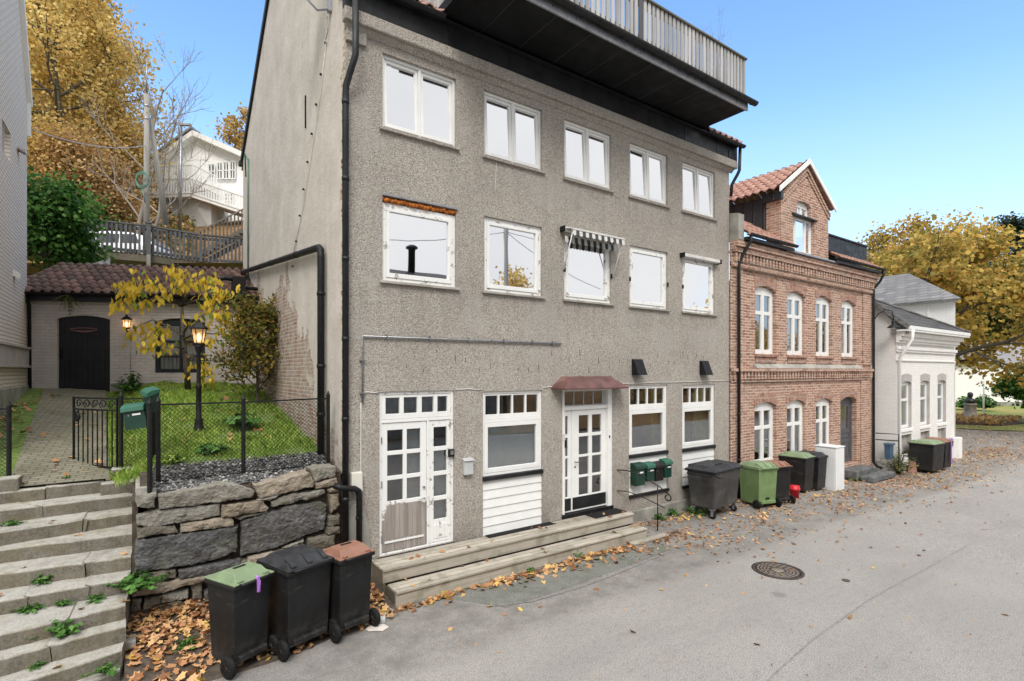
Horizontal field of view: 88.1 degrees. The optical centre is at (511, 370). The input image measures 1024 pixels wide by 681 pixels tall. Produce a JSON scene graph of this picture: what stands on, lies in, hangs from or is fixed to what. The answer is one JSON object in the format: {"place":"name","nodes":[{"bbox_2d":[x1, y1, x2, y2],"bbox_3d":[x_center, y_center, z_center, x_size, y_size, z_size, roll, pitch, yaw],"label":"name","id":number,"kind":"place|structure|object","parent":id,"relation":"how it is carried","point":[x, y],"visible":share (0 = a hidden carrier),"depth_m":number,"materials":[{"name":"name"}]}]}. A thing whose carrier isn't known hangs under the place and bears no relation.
{"place":"outdoors","nodes":[
{"label":"outdoors","id":0,"kind":"place"},
{"bbox_2d":[12,388,109,486],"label":"garden path","id":1,"kind":"structure","parent":0,"point":[39,452],"depth_m":9.19,"materials":[{"name":"grey stone"}]},
{"bbox_2d":[0,401,11,476],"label":"chain link fence","id":2,"kind":"object","parent":1,"relation":"on","point":[8,450],"visible":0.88,"depth_m":7.32,"materials":[{"name":"black metal"}]},
{"bbox_2d":[0,388,138,486],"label":"yard soil","id":3,"kind":"structure","parent":0,"point":[19,425],"depth_m":10.09,"materials":[{"name":"green soil"}]},
{"bbox_2d":[0,0,32,417],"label":"white brick house","id":4,"kind":"structure","parent":3,"relation":"on","point":[16,102],"depth_m":11.72,"materials":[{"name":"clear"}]},
{"bbox_2d":[109,371,145,391],"bbox_3d":[-9.486,0.272,13.257,0.944,0.562,0.970,0,0,-35],"label":"shrub","id":5,"kind":"object","parent":3,"relation":"on","point":[132,385],"visible":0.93,"depth_m":13.17,"materials":[{"name":"green plant"}]},
{"bbox_2d":[27,26,242,273],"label":"hillside","id":6,"kind":"structure","parent":0,"point":[30,270],"depth_m":26.35,"materials":[{"name":"brown plant"}]},
{"bbox_2d":[27,166,118,269],"bbox_3d":[-14.339,-4.333,16.079,3.871,3.544,4.173,0,0,7],"label":"lilac bush","id":7,"kind":"object","parent":6,"relation":"on","point":[58,216],"visible":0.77,"depth_m":15.86,"materials":[{"name":"green plant"}]},
{"bbox_2d":[27,97,129,197],"bbox_3d":[-22.158,-9.416,25.857,6.143,6.642,6.799,0,0,-2],"label":"deciduous tree","id":8,"kind":"object","parent":6,"relation":"on","point":[41,127],"visible":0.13,"depth_m":24.21,"materials":[{"name":"yellow plant"}]},
{"bbox_2d":[27,175,142,231],"bbox_3d":[-19.684,-6.949,24.092,5.212,3.609,5.158,0,0,-35],"label":"bush","id":9,"kind":"object","parent":6,"relation":"on","point":[114,215],"visible":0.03,"depth_m":24.34,"materials":[{"name":"brown plant"}]},
{"bbox_2d":[25,0,148,128],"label":"deciduous tree","id":10,"kind":"object","parent":6,"relation":"on","point":[78,56],"visible":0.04,"depth_m":30.75,"materials":[{"name":"yellow plant"}]},
{"bbox_2d":[27,112,155,213],"bbox_3d":[-20.760,-9.040,25.708,6.139,5.657,5.996,0,0,-35],"label":"deciduous tree","id":11,"kind":"object","parent":6,"relation":"on","point":[92,153],"visible":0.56,"depth_m":24.33,"materials":[{"name":"yellow plant"}]},
{"bbox_2d":[25,0,182,181],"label":"deciduous tree","id":12,"kind":"object","parent":6,"relation":"on","point":[50,62],"visible":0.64,"depth_m":27.13,"materials":[{"name":"yellow plant"}]},
{"bbox_2d":[29,12,184,159],"bbox_3d":[-24.221,-15.762,31.571,7.583,9.846,9.148,0,0,17],"label":"deciduous tree","id":13,"kind":"object","parent":6,"relation":"on","point":[157,131],"visible":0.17,"depth_m":30.85,"materials":[{"name":"yellow plant"}]},
{"bbox_2d":[37,158,178,235],"bbox_3d":[-19.425,-7.930,25.499,5.732,4.070,5.004,0,0,-35],"label":"bush","id":14,"kind":"object","parent":6,"relation":"on","point":[106,187],"visible":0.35,"depth_m":24.96,"materials":[{"name":"brown plant"}]},
{"bbox_2d":[33,74,195,258],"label":"undergrowth","id":15,"kind":"object","parent":6,"relation":"on","point":[189,226],"visible":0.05,"depth_m":31.25,"materials":[{"name":"orange plant"}]},
{"bbox_2d":[54,72,176,194],"bbox_3d":[-22.067,-12.230,28.763,5.706,6.930,5.096,0,0,-11],"label":"deciduous tree","id":16,"kind":"object","parent":6,"relation":"on","point":[111,110],"visible":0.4,"depth_m":28.31,"materials":[{"name":"yellow plant"}]},
{"bbox_2d":[94,231,173,257],"bbox_3d":[-16.300,-4.770,21.400,4.400,1.480,1.890,0,0,-6],"label":"parked car","id":17,"kind":"object","parent":6,"relation":"on","point":[123,239],"visible":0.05,"depth_m":20.74,"materials":[{"name":"white metal"}]},
{"bbox_2d":[27,218,242,269],"bbox_3d":[-14.934,-4.550,19.170,10.822,1.560,2.649,0,0,-35],"label":"fence","id":18,"kind":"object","parent":6,"relation":"on","point":[140,257],"visible":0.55,"depth_m":19.41,"materials":[{"name":"wood"}]},
{"bbox_2d":[61,22,215,233],"bbox_3d":[-17.085,-10.395,24.601,6.219,10.770,4.982,0,0,-35],"label":"bare tree","id":19,"kind":"object","parent":6,"relation":"on","point":[140,217],"visible":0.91,"depth_m":24.30,"materials":[{"name":"grey plant"}]},
{"bbox_2d":[135,58,149,253],"bbox_3d":[-14.187,-8.003,20.497,0.520,8.306,0.436,0,0,0],"label":"utility pole","id":20,"kind":"object","parent":6,"relation":"on","point":[145,187],"visible":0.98,"depth_m":20.52,"materials":[{"name":"grey wood"}]},
{"bbox_2d":[149,120,168,224],"bbox_3d":[-14.168,-7.893,21.175,0.238,3.965,0.914,0,0,17],"label":"stay pole","id":21,"kind":"object","parent":20,"relation":"attached to","point":[163,205],"visible":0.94,"depth_m":21.18,"materials":[{"name":"grey wood"}]},
{"bbox_2d":[111,63,212,237],"bbox_3d":[-15.745,-9.328,24.114,4.091,9.312,3.897,0,0,-35],"label":"bare tree","id":22,"kind":"object","parent":6,"relation":"on","point":[157,222],"visible":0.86,"depth_m":24.06,"materials":[{"name":"grey plant"}]},
{"bbox_2d":[178,123,191,228],"bbox_3d":[-16.709,-9.924,27.000,0.649,5.355,0.180,0,0,0],"label":"street lamp","id":23,"kind":"object","parent":6,"relation":"on","point":[180,191],"visible":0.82,"depth_m":26.94,"materials":[{"name":"grey metal"}]},
{"bbox_2d":[150,126,242,226],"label":"hillside house","id":24,"kind":"structure","parent":6,"relation":"on","point":[224,197],"depth_m":35.40,"materials":[{"name":"white wood"}]},
{"bbox_2d":[185,209,242,261],"bbox_3d":[-12.559,-5.993,23.312,1.000,3.200,3.599,0,0,45],"label":"wooden stair","id":25,"kind":"object","parent":6,"relation":"on","point":[238,233],"visible":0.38,"depth_m":23.01,"materials":[{"name":"grey wood"}]},
{"bbox_2d":[207,100,248,150],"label":"deciduous tree","id":26,"kind":"object","parent":6,"relation":"on","point":[231,123],"visible":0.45,"depth_m":58.31,"materials":[{"name":"yellow plant"}]},
{"bbox_2d":[103,380,325,486],"bbox_3d":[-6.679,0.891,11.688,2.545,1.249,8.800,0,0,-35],"label":"yard ground","id":27,"kind":"structure","parent":0,"point":[191,460],"depth_m":9.46,"materials":[{"name":"green plant"}]},
{"bbox_2d":[24,258,258,391],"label":"brick shed","id":28,"kind":"structure","parent":27,"relation":"on","point":[78,348],"depth_m":13.51,"materials":[{"name":"brick"}]},
{"bbox_2d":[59,316,109,390],"bbox_3d":[-10.846,-0.422,13.431,1.180,1.945,0.132,0,0,-9],"label":"door","id":29,"kind":"structure","parent":28,"relation":"in","point":[84,341],"depth_m":13.44,"materials":[{"name":"black wood"}]},
{"bbox_2d":[156,320,204,372],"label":"window","id":30,"kind":"structure","parent":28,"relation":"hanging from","point":[169,362],"depth_m":13.90,"materials":[{"name":"grey glass"}]},
{"bbox_2d":[108,261,240,391],"bbox_3d":[-7.519,-0.918,12.070,3.061,3.067,1.582,0,0,-3],"label":"yellow leaved tree","id":31,"kind":"object","parent":27,"relation":"on","point":[132,290],"visible":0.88,"depth_m":11.96,"materials":[{"name":"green plant"}]},
{"bbox_2d":[188,319,208,431],"bbox_3d":[-5.544,0.121,9.368,0.320,2.090,0.260,0,0,-35],"label":"garden lamp","id":32,"kind":"object","parent":27,"relation":"on","point":[198,325],"visible":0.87,"depth_m":9.34,"materials":[{"name":"black metal"}]},
{"bbox_2d":[187,285,282,403],"bbox_3d":[-5.575,-0.566,12.014,3.079,2.594,2.412,0,0,-35],"label":"autumn bush","id":33,"kind":"object","parent":27,"relation":"on","point":[259,320],"visible":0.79,"depth_m":11.52,"materials":[{"name":"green plant"}]},
{"bbox_2d":[32,0,1023,279],"label":"sky","id":34,"kind":"structure","parent":0,"point":[897,106],"materials":[{"name":"blue"}]},
{"bbox_2d":[121,431,1023,680],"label":"street","id":35,"kind":"structure","parent":0,"point":[705,635],"depth_m":7.37,"materials":[{"name":"grey asphalt"}]},
{"bbox_2d":[0,466,138,680],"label":"stone steps","id":36,"kind":"structure","parent":35,"relation":"on","point":[91,560],"depth_m":6.33,"materials":[{"name":"concrete"}]},
{"bbox_2d":[27,619,81,638],"bbox_3d":[-4.929,2.773,5.758,0.482,0.201,0.367,0,0,-15],"label":"weed","id":37,"kind":"object","parent":36,"relation":"on","point":[59,630],"visible":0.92,"depth_m":5.69,"materials":[{"name":"green plant"}]},
{"bbox_2d":[105,569,170,593],"bbox_3d":[-4.460,2.512,6.325,0.666,0.242,0.566,0,0,-35],"label":"weed","id":38,"kind":"object","parent":36,"relation":"on","point":[133,583],"visible":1,"depth_m":6.30,"materials":[{"name":"green plant"}]},
{"bbox_2d":[130,463,339,615],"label":"retaining wall","id":39,"kind":"structure","parent":35,"relation":"on","point":[189,539],"depth_m":7.02,"materials":[{"name":"stone"}]},
{"bbox_2d":[118,391,155,492],"bbox_3d":[-5.216,0.935,7.371,0.474,1.250,2.164,0,0,-35],"label":"chain link fence","id":40,"kind":"object","parent":39,"relation":"on","point":[151,434],"visible":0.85,"depth_m":8.08,"materials":[{"name":"black metal"}]},
{"bbox_2d":[72,396,118,470],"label":"iron gate","id":41,"kind":"structure","parent":40,"relation":"attached to","point":[76,416],"depth_m":8.27,"materials":[{"name":"black metal"}]},
{"bbox_2d":[120,402,146,429],"bbox_3d":[-5.462,0.650,7.683,0.304,0.380,0.174,-8,1,-9],"label":"mailbox","id":42,"kind":"object","parent":40,"relation":"attached to","point":[134,415],"visible":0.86,"depth_m":7.63,"materials":[{"name":"metal"}]},
{"bbox_2d":[140,386,159,412],"bbox_3d":[-5.289,0.418,7.723,0.244,0.350,0.174,11,7,36],"label":"mailbox","id":43,"kind":"object","parent":40,"relation":"attached to","point":[152,392],"visible":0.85,"depth_m":7.68,"materials":[{"name":"metal"}]},
{"bbox_2d":[155,391,329,481],"bbox_3d":[-3.791,0.935,7.668,2.284,1.250,0.064,0,0,-35],"label":"chain link fence","id":44,"kind":"object","parent":39,"relation":"on","point":[243,438],"visible":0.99,"depth_m":7.59,"materials":[{"name":"black metal"}]},
{"bbox_2d":[152,452,340,493],"bbox_3d":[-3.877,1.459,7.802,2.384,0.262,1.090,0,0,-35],"label":"gravel","id":45,"kind":"structure","parent":39,"relation":"on","point":[243,478],"depth_m":7.60,"materials":[{"name":"grey gravel"}]},
{"bbox_2d":[204,561,279,679],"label":"wheelie bin","id":46,"kind":"object","parent":35,"relation":"on","point":[239,597],"visible":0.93,"depth_m":5.94,"materials":[{"name":"black plastic"}]},
{"bbox_2d":[124,578,399,680],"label":"soil bank","id":47,"kind":"structure","parent":35,"relation":"on","point":[212,672],"depth_m":6.06,"materials":[{"name":"brown soil"}]},
{"bbox_2d":[256,544,337,661],"bbox_3d":[-2.660,2.787,6.540,0.768,1.127,0.742,0,0,37],"label":"wheelie bin","id":48,"kind":"object","parent":35,"relation":"on","point":[299,596],"visible":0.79,"depth_m":6.33,"materials":[{"name":"black plastic"}]},
{"bbox_2d":[322,540,380,643],"bbox_3d":[-2.135,2.797,6.857,0.608,1.106,0.632,0,0,41],"label":"wheelie bin","id":49,"kind":"object","parent":35,"relation":"on","point":[350,588],"visible":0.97,"depth_m":6.69,"materials":[{"name":"black plastic"}]},
{"bbox_2d":[217,0,758,577],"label":"apartment house","id":50,"kind":"structure","parent":35,"relation":"on","point":[479,216],"depth_m":9.95,"materials":[{"name":"paint"}]},
{"bbox_2d":[381,421,425,552],"bbox_3d":[-1.757,1.863,8.614,0.795,2.055,0.164,0,0,-35],"label":"door","id":51,"kind":"structure","parent":50,"relation":"in","point":[404,519],"depth_m":8.64,"materials":[{"name":"white wood"}]},
{"bbox_2d":[386,393,440,413],"bbox_3d":[-1.712,0.590,8.954,1.140,0.420,0.035,0,0,-35],"label":"net curtain","id":52,"kind":"object","parent":50,"relation":"hanging from","point":[392,405],"visible":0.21,"depth_m":8.95,"materials":[{"name":"grey fabric"}]},
{"bbox_2d":[379,54,459,150],"bbox_3d":[-1.525,-4.412,8.767,1.430,1.233,0.188,0,0,-35],"label":"window","id":53,"kind":"structure","parent":50,"relation":"in","point":[418,103],"depth_m":8.76,"materials":[{"name":"white paint"}]},
{"bbox_2d":[379,193,459,290],"bbox_3d":[-1.521,-2.093,8.761,1.430,1.415,0.175,0,0,-35],"label":"window","id":54,"kind":"structure","parent":50,"relation":"in","point":[418,245],"depth_m":8.76,"materials":[{"name":"white paint"}]},
{"bbox_2d":[488,424,533,467],"bbox_3d":[-0.029,1.385,9.917,1.200,0.930,0.030,0,0,-35],"label":"window pane","id":55,"kind":"structure","parent":50,"relation":"attached to","point":[511,445],"depth_m":9.92,"materials":[{"name":"grey glass"}]},
{"bbox_2d":[482,390,543,481],"bbox_3d":[0.008,1.171,9.857,1.372,1.598,0.150,0,0,-35],"label":"window","id":56,"kind":"structure","parent":50,"relation":"in","point":[524,418],"depth_m":9.85,"materials":[{"name":"white paint"}]},
{"bbox_2d":[482,91,545,173],"bbox_3d":[0.023,-4.412,9.860,1.420,1.233,0.188,0,0,-35],"label":"window","id":57,"kind":"structure","parent":50,"relation":"in","point":[512,130],"depth_m":9.87,"materials":[{"name":"white paint"}]},
{"bbox_2d":[482,217,545,298],"bbox_3d":[0.026,-2.077,9.855,1.420,1.383,0.175,0,0,-35],"label":"window","id":58,"kind":"structure","parent":50,"relation":"in","point":[512,251],"depth_m":9.87,"materials":[{"name":"white paint"}]},
{"bbox_2d":[562,120,614,192],"bbox_3d":[1.558,-4.412,10.945,1.420,1.233,0.188,0,0,-35],"label":"window","id":59,"kind":"structure","parent":50,"relation":"in","point":[586,151],"depth_m":10.95,"materials":[{"name":"white paint"}]},
{"bbox_2d":[562,233,614,305],"bbox_3d":[1.562,-2.077,10.940,1.420,1.383,0.175,0,0,-35],"label":"window","id":60,"kind":"structure","parent":50,"relation":"in","point":[587,276],"depth_m":10.97,"materials":[{"name":"white paint"}]},
{"bbox_2d":[571,408,605,511],"bbox_3d":[1.604,1.823,10.978,0.962,2.055,0.122,0,0,-35],"label":"door","id":61,"kind":"structure","parent":50,"relation":"in","point":[591,499],"depth_m":10.99,"materials":[{"name":"white paint"}]},
{"bbox_2d":[630,462,646,485],"bbox_3d":[2.778,2.265,11.628,0.324,0.490,0.194,0,0,-35],"label":"mailbox","id":62,"kind":"object","parent":50,"relation":"attached to","point":[638,468],"visible":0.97,"depth_m":11.57,"materials":[{"name":"metal"}]},
{"bbox_2d":[629,385,668,458],"bbox_3d":[3.074,1.123,12.025,1.322,1.603,0.150,0,0,-35],"label":"window","id":63,"kind":"structure","parent":50,"relation":"in","point":[636,452],"depth_m":12.02,"materials":[{"name":"white paint"}]},
{"bbox_2d":[628,144,670,208],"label":"window","id":64,"kind":"structure","parent":50,"relation":"in","point":[647,168],"depth_m":12.04,"materials":[{"name":"white paint"}]},
{"bbox_2d":[628,246,670,311],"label":"window","id":65,"kind":"structure","parent":50,"relation":"in","point":[647,278],"depth_m":12.06,"materials":[{"name":"white paint"}]},
{"bbox_2d":[693,388,704,440],"bbox_3d":[4.767,1.145,13.509,0.480,1.510,0.052,0,0,-35],"label":"curtain","id":66,"kind":"object","parent":50,"relation":"hanging from","point":[698,425],"visible":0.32,"depth_m":13.48,"materials":[{"name":"white fabric"}]},
{"bbox_2d":[682,384,715,451],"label":"window","id":67,"kind":"structure","parent":50,"relation":"in","point":[688,406],"depth_m":13.14,"materials":[{"name":"white paint"}]},
{"bbox_2d":[681,163,717,221],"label":"window","id":68,"kind":"structure","parent":50,"relation":"in","point":[697,183],"depth_m":13.10,"materials":[{"name":"white paint"}]},
{"bbox_2d":[681,257,717,315],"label":"window","id":69,"kind":"structure","parent":50,"relation":"in","point":[697,286],"depth_m":13.12,"materials":[{"name":"white paint"}]},
{"bbox_2d":[372,511,646,605],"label":"wooden steps","id":70,"kind":"structure","parent":35,"relation":"on","point":[514,553],"depth_m":8.83,"materials":[{"name":"brown wood"}]},
{"bbox_2d":[0,381,1023,680],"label":"fallen leaves","id":71,"kind":"object","parent":35,"relation":"on","point":[186,625],"visible":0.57,"depth_m":8.03,"materials":[{"name":"brown plant"}]},
{"bbox_2d":[413,535,668,606],"bbox_3d":[0.841,3.346,8.998,5.380,0.001,1.391,0,0,-35],"label":"asphalt patch","id":72,"kind":"object","parent":35,"relation":"on","point":[521,592],"visible":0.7,"depth_m":8.47,"materials":[{"name":"grey asphalt"}]},
{"bbox_2d":[685,459,742,518],"bbox_3d":[4.736,2.750,12.423,1.388,1.200,0.835,0,0,-41],"label":"waste container","id":73,"kind":"object","parent":35,"relation":"on","point":[713,485],"visible":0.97,"depth_m":12.14,"materials":[{"name":"grey plastic"}]},
{"bbox_2d":[739,460,781,509],"bbox_3d":[6.160,2.817,13.215,0.742,1.107,0.768,0,0,-20],"label":"wheelie bin","id":74,"kind":"object","parent":35,"relation":"on","point":[758,479],"visible":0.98,"depth_m":13.00,"materials":[{"name":"green plastic"}]},
{"bbox_2d":[751,561,804,579],"bbox_3d":[4.456,3.342,8.880,0.800,0.014,0.800,0,0,-35],"label":"manhole cover","id":75,"kind":"object","parent":35,"relation":"on","point":[778,570],"visible":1,"depth_m":8.85,"materials":[{"name":"metal"}]},
{"bbox_2d":[765,460,795,505],"bbox_3d":[6.716,2.846,13.550,0.712,1.087,0.708,0,0,-23],"label":"wheelie bin","id":76,"kind":"object","parent":35,"relation":"on","point":[783,481],"visible":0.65,"depth_m":13.34,"materials":[{"name":"black plastic"}]},
{"bbox_2d":[778,450,815,490],"bbox_3d":[8.107,2.881,15.122,0.742,1.137,0.838,0,0,-38],"label":"wheelie bin","id":77,"kind":"object","parent":35,"relation":"on","point":[802,469],"visible":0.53,"depth_m":14.84,"materials":[{"name":"black plastic"}]},
{"bbox_2d":[729,158,886,498],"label":"brick house","id":78,"kind":"structure","parent":35,"relation":"on","point":[801,394],"depth_m":16.05,"materials":[{"name":"brick"}]},
{"bbox_2d":[755,287,771,353],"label":"window","id":79,"kind":"structure","parent":78,"relation":"in","point":[760,291],"depth_m":14.89,"materials":[{"name":"white paint"}]},
{"bbox_2d":[754,402,772,460],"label":"window","id":80,"kind":"structure","parent":78,"relation":"in","point":[763,406],"depth_m":14.93,"materials":[{"name":"white paint"}]},
{"bbox_2d":[787,293,801,354],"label":"window","id":81,"kind":"structure","parent":78,"relation":"in","point":[793,297],"depth_m":15.88,"materials":[{"name":"white paint"}]},
{"bbox_2d":[787,400,801,450],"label":"window","id":82,"kind":"structure","parent":78,"relation":"in","point":[794,404],"depth_m":15.88,"materials":[{"name":"white paint"}]},
{"bbox_2d":[816,297,828,355],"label":"window","id":83,"kind":"structure","parent":78,"relation":"in","point":[820,301],"depth_m":16.93,"materials":[{"name":"white paint"}]},
{"bbox_2d":[816,398,828,443],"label":"window","id":84,"kind":"structure","parent":78,"relation":"in","point":[822,402],"depth_m":16.93,"materials":[{"name":"white paint"}]},
{"bbox_2d":[840,403,849,458],"bbox_3d":[11.231,2.100,17.930,1.020,2.000,0.102,0,0,-35],"label":"door","id":85,"kind":"structure","parent":78,"relation":"in","point":[844,407],"depth_m":18.04,"materials":[{"name":"grey glass"}]},
{"bbox_2d":[842,301,851,356],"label":"window","id":86,"kind":"structure","parent":78,"relation":"in","point":[845,305],"depth_m":17.87,"materials":[{"name":"white paint"}]},
{"bbox_2d":[799,450,827,489],"bbox_3d":[8.690,2.921,15.509,0.742,1.137,0.838,0,0,-38],"label":"wheelie bin","id":87,"kind":"object","parent":35,"relation":"on","point":[820,465],"visible":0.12,"depth_m":15.15,"materials":[{"name":"black plastic"}]},
{"bbox_2d":[814,444,844,490],"bbox_3d":[9.383,2.855,15.633,0.570,1.310,0.620,0,0,-35],"label":"white cabinet","id":88,"kind":"object","parent":35,"relation":"on","point":[834,481],"visible":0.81,"depth_m":15.38,"materials":[{"name":"metal"}]},
{"bbox_2d":[767,544,968,680],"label":"tar seam","id":89,"kind":"object","parent":35,"relation":"on","point":[790,659],"visible":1,"depth_m":7.12,"materials":[{"name":"grey asphalt"}]},
{"bbox_2d":[844,465,894,482],"bbox_3d":[11.788,3.380,17.523,1.920,0.340,0.910,0,0,-35],"label":"doorstep","id":90,"kind":"object","parent":35,"relation":"on","point":[867,473],"visible":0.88,"depth_m":17.20,"materials":[{"name":"stone"}]},
{"bbox_2d":[876,447,919,473],"bbox_3d":[13.386,3.088,18.392,1.271,1.030,1.254,0,0,13],"label":"weed","id":91,"kind":"object","parent":35,"relation":"on","point":[902,469],"visible":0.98,"depth_m":18.32,"materials":[{"name":"green plant"}]},
{"bbox_2d":[871,273,970,472],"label":"white house","id":92,"kind":"structure","parent":35,"relation":"on","point":[915,354],"depth_m":20.07,"materials":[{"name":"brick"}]},
{"bbox_2d":[907,438,945,470],"bbox_3d":[14.841,3.037,18.984,1.062,1.147,0.858,0,0,-31],"label":"wheelie bin","id":93,"kind":"object","parent":35,"relation":"on","point":[928,454],"visible":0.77,"depth_m":18.69,"materials":[{"name":"black plastic"}]},
{"bbox_2d":[996,299,1023,356],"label":"chestnut tree","id":94,"kind":"object","parent":35,"relation":"on","point":[1016,322],"visible":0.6,"depth_m":36.14,"materials":[{"name":"yellow plant"}]},
{"bbox_2d":[955,428,1018,445],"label":"road","id":95,"kind":"structure","parent":0,"point":[967,438],"depth_m":30.04,"materials":[{"name":"grey asphalt"}]},
{"bbox_2d":[863,215,1023,391],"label":"chestnut tree","id":96,"kind":"object","parent":95,"relation":"on","point":[950,274],"visible":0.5,"depth_m":30.25,"materials":[{"name":"yellow plant"}]},
{"bbox_2d":[955,406,1023,430],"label":"lawn","id":97,"kind":"structure","parent":0,"point":[1007,410],"depth_m":43.38,"materials":[{"name":"green plant"}]},
{"bbox_2d":[955,341,1023,405],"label":"white cottage","id":98,"kind":"structure","parent":97,"relation":"on","point":[964,384],"depth_m":52.00,"materials":[{"name":"concrete"}]},
{"bbox_2d":[955,421,1023,425],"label":"flower bed","id":99,"kind":"object","parent":97,"relation":"on","point":[992,424],"visible":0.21,"depth_m":34.72,"materials":[{"name":"soil"}]},
{"bbox_2d":[955,412,1021,424],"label":"bed plants","id":100,"kind":"object","parent":99,"relation":"on","point":[987,418],"visible":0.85,"depth_m":35.38,"materials":[{"name":"orange plant"}]},
{"bbox_2d":[979,363,1023,408],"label":"leafy branch","id":101,"kind":"object","parent":97,"relation":"on","point":[1015,392],"visible":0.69,"depth_m":38.19,"materials":[{"name":"green plant"}]},
{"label":"far hill","id":102,"kind":"structure","parent":0,"visible":0},
{"bbox_2d":[856,208,941,273],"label":"autumn tree","id":103,"kind":"object","parent":102,"relation":"on","point":[878,240],"visible":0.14,"depth_m":56.82,"materials":[{"name":"yellow plant"}]},
{"bbox_2d":[872,204,1016,311],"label":"autumn tree","id":104,"kind":"object","parent":102,"relation":"on","point":[956,224],"visible":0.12,"depth_m":50.40,"materials":[{"name":"yellow plant"}]},
{"bbox_2d":[970,241,1023,340],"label":"dark tree","id":105,"kind":"object","parent":102,"relation":"on","point":[997,326],"visible":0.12,"depth_m":62.56,"materials":[{"name":"green plant"}]},
{"bbox_2d":[971,211,1023,267],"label":"pine tree","id":106,"kind":"object","parent":102,"relation":"on","point":[1016,222],"visible":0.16,"depth_m":73.63,"materials":[{"name":"green plant"}]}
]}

